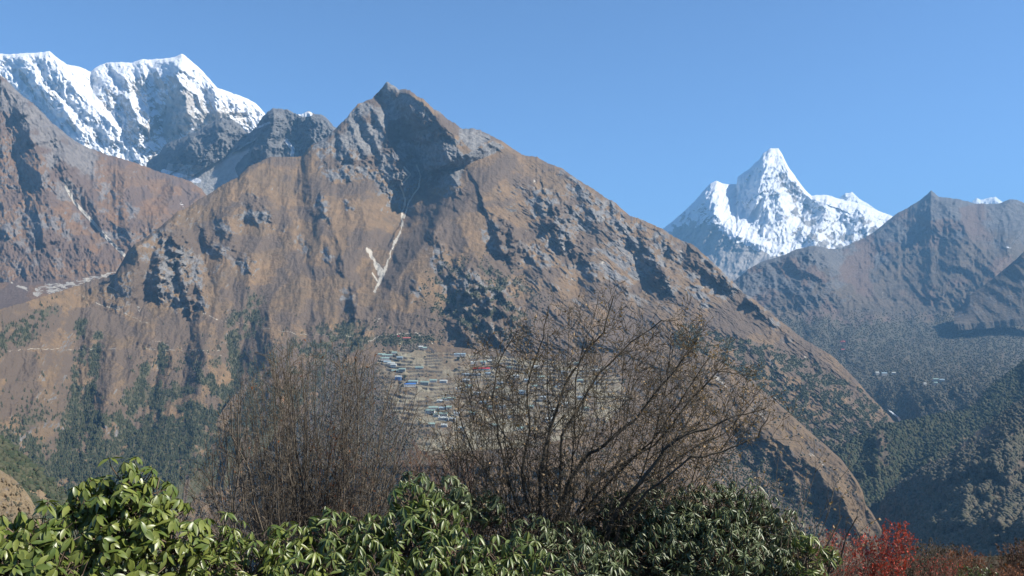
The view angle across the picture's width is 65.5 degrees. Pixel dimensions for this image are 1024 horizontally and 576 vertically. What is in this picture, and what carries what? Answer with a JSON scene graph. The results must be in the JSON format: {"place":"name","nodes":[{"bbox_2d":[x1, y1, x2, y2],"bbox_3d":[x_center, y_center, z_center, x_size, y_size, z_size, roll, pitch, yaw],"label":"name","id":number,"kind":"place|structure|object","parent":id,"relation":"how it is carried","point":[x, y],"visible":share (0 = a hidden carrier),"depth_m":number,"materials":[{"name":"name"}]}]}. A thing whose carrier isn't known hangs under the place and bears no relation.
{"place":"outdoors","nodes":[
{"label":"outdoors","id":0,"kind":"place"},
{"bbox_2d":[0,470,43,538],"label":"knoll","id":1,"kind":"structure","parent":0,"point":[8,489],"depth_m":258.71,"materials":[{"name":"brown soil"}]},
{"bbox_2d":[0,474,41,575],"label":"scrub","id":2,"kind":"object","parent":1,"relation":"on","point":[35,516],"visible":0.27,"depth_m":253.66,"materials":[{"name":"brown plant"}]},
{"bbox_2d":[1,443,64,504],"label":"green hillside","id":3,"kind":"structure","parent":0,"point":[40,493],"depth_m":872.89,"materials":[{"name":"green plant"}]},
{"bbox_2d":[0,435,184,575],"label":"woodland","id":4,"kind":"object","parent":3,"relation":"on","point":[23,468],"visible":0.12,"depth_m":888.43,"materials":[{"name":"green plant"}]},
{"bbox_2d":[0,76,206,308],"bbox_3d":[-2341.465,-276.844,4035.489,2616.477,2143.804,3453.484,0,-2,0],"label":"brown mountain","id":5,"kind":"structure","parent":0,"point":[73,213],"depth_m":3871.32,"materials":[{"name":"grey stone"}]},
{"bbox_2d":[0,51,264,165],"bbox_3d":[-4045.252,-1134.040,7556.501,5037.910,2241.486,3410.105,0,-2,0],"label":"snow mountain","id":6,"kind":"structure","parent":0,"point":[142,112],"depth_m":6902.22,"materials":[{"name":"snow"}]},
{"bbox_2d":[146,108,335,194],"bbox_3d":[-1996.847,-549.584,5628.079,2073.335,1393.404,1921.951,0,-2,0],"label":"rocky mountain","id":7,"kind":"structure","parent":0,"point":[210,158],"depth_m":5358.41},
{"bbox_2d":[0,82,893,511],"bbox_3d":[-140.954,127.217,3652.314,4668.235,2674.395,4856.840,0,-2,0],"label":"grassy mountain","id":8,"kind":"structure","parent":0,"point":[366,212],"depth_m":3052.68,"materials":[{"name":"brown stone"}]},
{"bbox_2d":[0,286,398,500],"bbox_3d":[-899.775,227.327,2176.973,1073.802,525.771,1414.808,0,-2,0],"label":"forest","id":9,"kind":"object","parent":8,"relation":"on","point":[54,466],"visible":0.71,"depth_m":1989.54,"materials":[{"name":"green plant"}]},
{"bbox_2d":[374,252,887,449],"bbox_3d":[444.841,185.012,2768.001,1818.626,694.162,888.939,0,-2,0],"label":"scrub","id":10,"kind":"object","parent":8,"relation":"on","point":[836,416],"visible":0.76,"depth_m":2763.45,"materials":[{"name":"green plant"}]},
{"bbox_2d":[0,0,1023,228],"label":"sky","id":11,"kind":"structure","parent":0,"point":[648,104],"materials":[{"name":"blue"}]},
{"bbox_2d":[171,341,894,575],"bbox_3d":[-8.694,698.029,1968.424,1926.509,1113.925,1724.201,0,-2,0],"label":"terraced hillside","id":12,"kind":"structure","parent":0,"point":[434,364],"depth_m":1941.70,"materials":[{"name":"brown soil"}]},
{"bbox_2d":[177,341,430,536],"bbox_3d":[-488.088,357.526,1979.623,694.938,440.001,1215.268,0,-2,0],"label":"woodland","id":13,"kind":"object","parent":12,"relation":"on","point":[360,420],"visible":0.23,"depth_m":1935.36,"materials":[{"name":"brown plant"}]},
{"bbox_2d":[382,354,392,357],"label":"village house","id":14,"kind":"structure","parent":12,"relation":"on","point":[388,355],"depth_m":2452.29,"materials":[{"name":"stone"}]},
{"bbox_2d":[395,375,401,380],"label":"village house","id":15,"kind":"structure","parent":12,"relation":"on","point":[399,377],"depth_m":2264.65,"materials":[{"name":"white stone"}]},
{"bbox_2d":[404,383,415,386],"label":"village house","id":16,"kind":"structure","parent":12,"relation":"on","point":[410,384],"depth_m":2205.32,"materials":[{"name":"blue stone"}]},
{"bbox_2d":[408,380,417,383],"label":"village house","id":17,"kind":"structure","parent":12,"relation":"on","point":[413,381],"depth_m":2237.08,"materials":[{"name":"white stone"}]},
{"bbox_2d":[420,381,428,384],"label":"village house","id":18,"kind":"structure","parent":12,"relation":"on","point":[424,382],"depth_m":2228.53,"materials":[{"name":"stone"}]},
{"bbox_2d":[425,409,434,413],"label":"village house","id":19,"kind":"structure","parent":12,"relation":"on","point":[428,410],"depth_m":1973.83,"materials":[{"name":"white stone"}]},
{"bbox_2d":[428,406,437,410],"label":"village house","id":20,"kind":"structure","parent":12,"relation":"on","point":[433,407],"depth_m":2010.22,"materials":[{"name":"stone"}]},
{"bbox_2d":[438,416,448,420],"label":"village house","id":21,"kind":"structure","parent":12,"relation":"on","point":[440,418],"depth_m":1908.45,"materials":[{"name":"white stone"}]},
{"bbox_2d":[454,353,465,356],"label":"village house","id":22,"kind":"structure","parent":12,"relation":"on","point":[459,355],"depth_m":2472.03,"materials":[{"name":"white stone"}]},
{"bbox_2d":[463,373,481,375],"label":"village house","id":23,"kind":"structure","parent":12,"relation":"on","point":[467,374],"depth_m":2311.64,"materials":[{"name":"stone"}]},
{"bbox_2d":[562,349,883,559],"bbox_3d":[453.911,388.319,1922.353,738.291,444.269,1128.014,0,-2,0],"label":"scrub","id":24,"kind":"object","parent":12,"relation":"on","point":[786,491],"visible":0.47,"depth_m":1805.90,"materials":[{"name":"plant"}]},
{"bbox_2d":[367,555,1022,575],"bbox_3d":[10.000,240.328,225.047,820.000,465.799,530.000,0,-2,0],"label":"hillside","id":25,"kind":"structure","parent":0,"point":[899,564],"depth_m":24.61,"materials":[{"name":"soil"}]},
{"bbox_2d":[0,499,87,575],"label":"rhododendron shrub","id":26,"kind":"object","parent":25,"relation":"on","point":[23,552],"visible":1,"depth_m":4.95,"materials":[{"name":"green plant"}]},
{"bbox_2d":[51,456,219,575],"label":"rhododendron shrub","id":27,"kind":"object","parent":25,"relation":"on","point":[104,542],"visible":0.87,"depth_m":5.87,"materials":[{"name":"green plant"}]},
{"bbox_2d":[177,370,272,574],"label":"bare shrub","id":28,"kind":"object","parent":25,"relation":"on","point":[233,507],"visible":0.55,"depth_m":10.66,"materials":[{"name":"orange plant"}]},
{"bbox_2d":[165,511,330,575],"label":"rhododendron shrub","id":29,"kind":"object","parent":25,"relation":"on","point":[275,557],"visible":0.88,"depth_m":6.19,"materials":[{"name":"green plant"}]},
{"bbox_2d":[212,327,313,563],"bbox_3d":[-3.556,2.783,11.401,1.424,4.488,2.418,1,-3,-21],"label":"bare shrub","id":30,"kind":"object","parent":25,"relation":"on","point":[268,499],"visible":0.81,"depth_m":11.22,"materials":[{"name":"orange plant"}]},
{"bbox_2d":[190,402,438,574],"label":"bare shrub","id":31,"kind":"object","parent":25,"relation":"on","point":[296,483],"visible":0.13,"depth_m":12.76,"materials":[{"name":"brown plant"}]},
{"bbox_2d":[251,338,383,575],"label":"bare shrub","id":32,"kind":"object","parent":25,"relation":"on","point":[302,493],"visible":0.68,"depth_m":11.74,"materials":[{"name":"orange plant"}]},
{"bbox_2d":[310,420,390,566],"bbox_3d":[-2.715,3.716,12.631,1.195,3.363,2.172,1,-3,-22],"label":"bare shrub","id":33,"kind":"object","parent":25,"relation":"on","point":[335,474],"visible":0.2,"depth_m":12.12,"materials":[{"name":"orange plant"}]},
{"bbox_2d":[301,504,406,575],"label":"rhododendron shrub","id":34,"kind":"object","parent":25,"relation":"on","point":[363,561],"visible":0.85,"depth_m":6.38,"materials":[{"name":"green plant"}]},
{"bbox_2d":[319,338,447,575],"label":"bare shrub","id":35,"kind":"object","parent":25,"relation":"on","point":[368,492],"visible":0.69,"depth_m":11.37,"materials":[{"name":"orange plant"}]},
{"bbox_2d":[370,475,482,575],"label":"rhododendron shrub","id":36,"kind":"object","parent":25,"relation":"on","point":[435,544],"visible":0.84,"depth_m":6.51,"materials":[{"name":"green plant"}]},
{"bbox_2d":[395,430,480,569],"bbox_3d":[-0.965,3.297,10.487,1.305,2.997,1.595,0,-2,0],"label":"bare shrub","id":37,"kind":"object","parent":25,"relation":"on","point":[418,454],"visible":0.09,"depth_m":10.37,"materials":[{"name":"brown plant"}]},
{"bbox_2d":[397,471,506,570],"bbox_3d":[-0.610,3.047,8.299,1.289,2.347,0.731,1,-3,-28],"label":"rhododendron shrub","id":38,"kind":"object","parent":25,"relation":"on","point":[467,510],"visible":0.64,"depth_m":8.25,"materials":[{"name":"green plant"}]},
{"bbox_2d":[420,365,509,564],"bbox_3d":[-0.603,2.735,9.749,1.207,3.651,1.661,0,-2,0],"label":"bare shrub","id":39,"kind":"object","parent":25,"relation":"on","point":[459,467],"visible":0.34,"depth_m":9.65,"materials":[{"name":"brown plant"}]},
{"bbox_2d":[445,531,567,575],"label":"rhododendron shrub","id":40,"kind":"object","parent":25,"relation":"on","point":[520,562],"visible":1,"depth_m":6.23,"materials":[{"name":"green plant"}]},
{"bbox_2d":[421,425,639,575],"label":"bare shrub","id":41,"kind":"object","parent":25,"relation":"on","point":[537,486],"visible":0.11,"depth_m":9.59,"materials":[{"name":"brown plant"}]},
{"bbox_2d":[506,513,632,575],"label":"rhododendron shrub","id":42,"kind":"object","parent":25,"relation":"on","point":[547,537],"visible":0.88,"depth_m":8.08,"materials":[{"name":"green plant"}]},
{"bbox_2d":[409,275,807,575],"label":"bare shrub","id":43,"kind":"object","parent":25,"relation":"on","point":[664,430],"visible":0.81,"depth_m":8.81,"materials":[{"name":"brown plant"}]},
{"bbox_2d":[584,476,819,575],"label":"rhododendron shrub","id":44,"kind":"object","parent":25,"relation":"on","point":[738,537],"visible":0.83,"depth_m":8.54,"materials":[{"name":"green plant"}]},
{"bbox_2d":[786,529,842,575],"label":"rhododendron shrub","id":45,"kind":"object","parent":25,"relation":"on","point":[809,549],"visible":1,"depth_m":8.18,"materials":[{"name":"green plant"}]},
{"bbox_2d":[750,436,880,575],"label":"bare shrub","id":46,"kind":"object","parent":25,"relation":"on","point":[834,527],"visible":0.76,"depth_m":8.69,"materials":[{"name":"brown plant"}]},
{"bbox_2d":[813,527,866,575],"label":"barberry shrub","id":47,"kind":"object","parent":25,"relation":"on","point":[847,573],"visible":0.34,"depth_m":13.21,"materials":[{"name":"red plant"}]},
{"bbox_2d":[807,521,896,575],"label":"bare shrub","id":48,"kind":"object","parent":25,"relation":"on","point":[843,568],"visible":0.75,"depth_m":8.88,"materials":[{"name":"brown plant"}]},
{"bbox_2d":[845,518,918,575],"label":"barberry shrub","id":49,"kind":"object","parent":25,"relation":"on","point":[893,563],"visible":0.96,"depth_m":12.20,"materials":[{"name":"red plant"}]},
{"bbox_2d":[900,537,945,575],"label":"heath shrub","id":50,"kind":"object","parent":25,"relation":"on","point":[910,572],"visible":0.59,"depth_m":16.44,"materials":[{"name":"brown plant"}]},
{"bbox_2d":[909,550,967,575],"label":"bush","id":51,"kind":"object","parent":25,"relation":"on","point":[945,568],"visible":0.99,"depth_m":12.78,"materials":[{"name":"red plant"}]},
{"bbox_2d":[926,541,966,574],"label":"heath shrub","id":52,"kind":"object","parent":25,"relation":"on","point":[948,548],"visible":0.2,"depth_m":18.32,"materials":[{"name":"brown plant"}]},
{"bbox_2d":[943,544,991,575],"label":"heath shrub","id":53,"kind":"object","parent":25,"relation":"on","point":[967,562],"visible":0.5,"depth_m":17.57,"materials":[{"name":"orange plant"}]},
{"bbox_2d":[944,557,1001,575],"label":"heath shrub","id":54,"kind":"object","parent":25,"relation":"on","point":[979,573],"visible":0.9,"depth_m":13.50,"materials":[{"name":"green plant"}]},
{"bbox_2d":[972,551,1007,574],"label":"heath shrub","id":55,"kind":"object","parent":25,"relation":"on","point":[990,561],"visible":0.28,"depth_m":19.76,"materials":[{"name":"brown plant"}]},
{"bbox_2d":[990,563,1023,575],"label":"heath shrub","id":56,"kind":"object","parent":25,"relation":"on","point":[1008,573],"visible":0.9,"depth_m":13.79,"materials":[{"name":"orange plant"}]},
{"bbox_2d":[993,538,1023,575],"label":"heath shrub","id":57,"kind":"object","parent":25,"relation":"on","point":[1012,554],"visible":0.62,"depth_m":16.51,"materials":[{"name":"brown plant"}]},
{"bbox_2d":[1019,542,1023,563],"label":"heath shrub","id":58,"kind":"object","parent":25,"relation":"on","point":[1022,559],"visible":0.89,"depth_m":16.43,"materials":[{"name":"orange plant"}]},
{"bbox_2d":[663,148,892,280],"bbox_3d":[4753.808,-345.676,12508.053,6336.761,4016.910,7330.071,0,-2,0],"label":"pointed snow mountain","id":59,"kind":"structure","parent":0,"point":[767,206],"depth_m":11910.02,"materials":[{"name":"white snow"}]},
{"bbox_2d":[839,192,874,208],"bbox_3d":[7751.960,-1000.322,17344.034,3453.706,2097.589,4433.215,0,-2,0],"label":"distant snow mountain","id":60,"kind":"structure","parent":0,"point":[851,197],"depth_m":16931.31,"materials":[{"name":"white snow"}]},
{"bbox_2d":[733,191,1023,422],"bbox_3d":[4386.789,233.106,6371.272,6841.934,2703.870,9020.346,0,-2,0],"label":"heath mountain","id":61,"kind":"structure","parent":0,"point":[930,253],"depth_m":6112.54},
{"bbox_2d":[769,307,1023,421],"bbox_3d":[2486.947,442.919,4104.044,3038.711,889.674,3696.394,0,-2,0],"label":"woodland","id":62,"kind":"object","parent":61,"relation":"on","point":[951,387],"visible":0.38,"depth_m":4202.12,"materials":[{"name":"green plant"}]},
{"bbox_2d":[838,366,1022,513],"bbox_3d":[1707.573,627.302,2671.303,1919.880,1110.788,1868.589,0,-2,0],"label":"forested ridge","id":63,"kind":"structure","parent":0,"point":[873,506],"depth_m":2299.91,"materials":[{"name":"green plant"}]},
{"bbox_2d":[831,359,1023,504],"bbox_3d":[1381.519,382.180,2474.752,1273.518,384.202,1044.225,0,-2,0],"label":"woodland","id":64,"kind":"object","parent":63,"relation":"on","point":[882,484],"visible":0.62,"depth_m":2360.67,"materials":[{"name":"green plant"}]},
{"bbox_2d":[878,403,1023,547],"bbox_3d":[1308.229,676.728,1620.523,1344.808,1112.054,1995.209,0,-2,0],"label":"forested ridge","id":65,"kind":"structure","parent":0,"point":[984,432],"depth_m":1757.20,"materials":[{"name":"green plant"}]},
{"bbox_2d":[873,396,1023,559],"bbox_3d":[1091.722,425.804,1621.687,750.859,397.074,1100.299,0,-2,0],"label":"woodland","id":66,"kind":"object","parent":65,"relation":"on","point":[967,510],"visible":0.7,"depth_m":1680.60,"materials":[{"name":"green plant"}]},
{"bbox_2d":[972,197,1001,203],"bbox_3d":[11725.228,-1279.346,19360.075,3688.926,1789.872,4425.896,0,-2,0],"label":"distant snow mountain","id":67,"kind":"structure","parent":0,"point":[993,200],"depth_m":18898.43,"materials":[{"name":"white snow"}]},
{"bbox_2d":[954,252,1023,329],"bbox_3d":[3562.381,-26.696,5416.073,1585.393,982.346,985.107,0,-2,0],"label":"brown hill","id":68,"kind":"structure","parent":0,"point":[996,301],"depth_m":5147.26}
]}

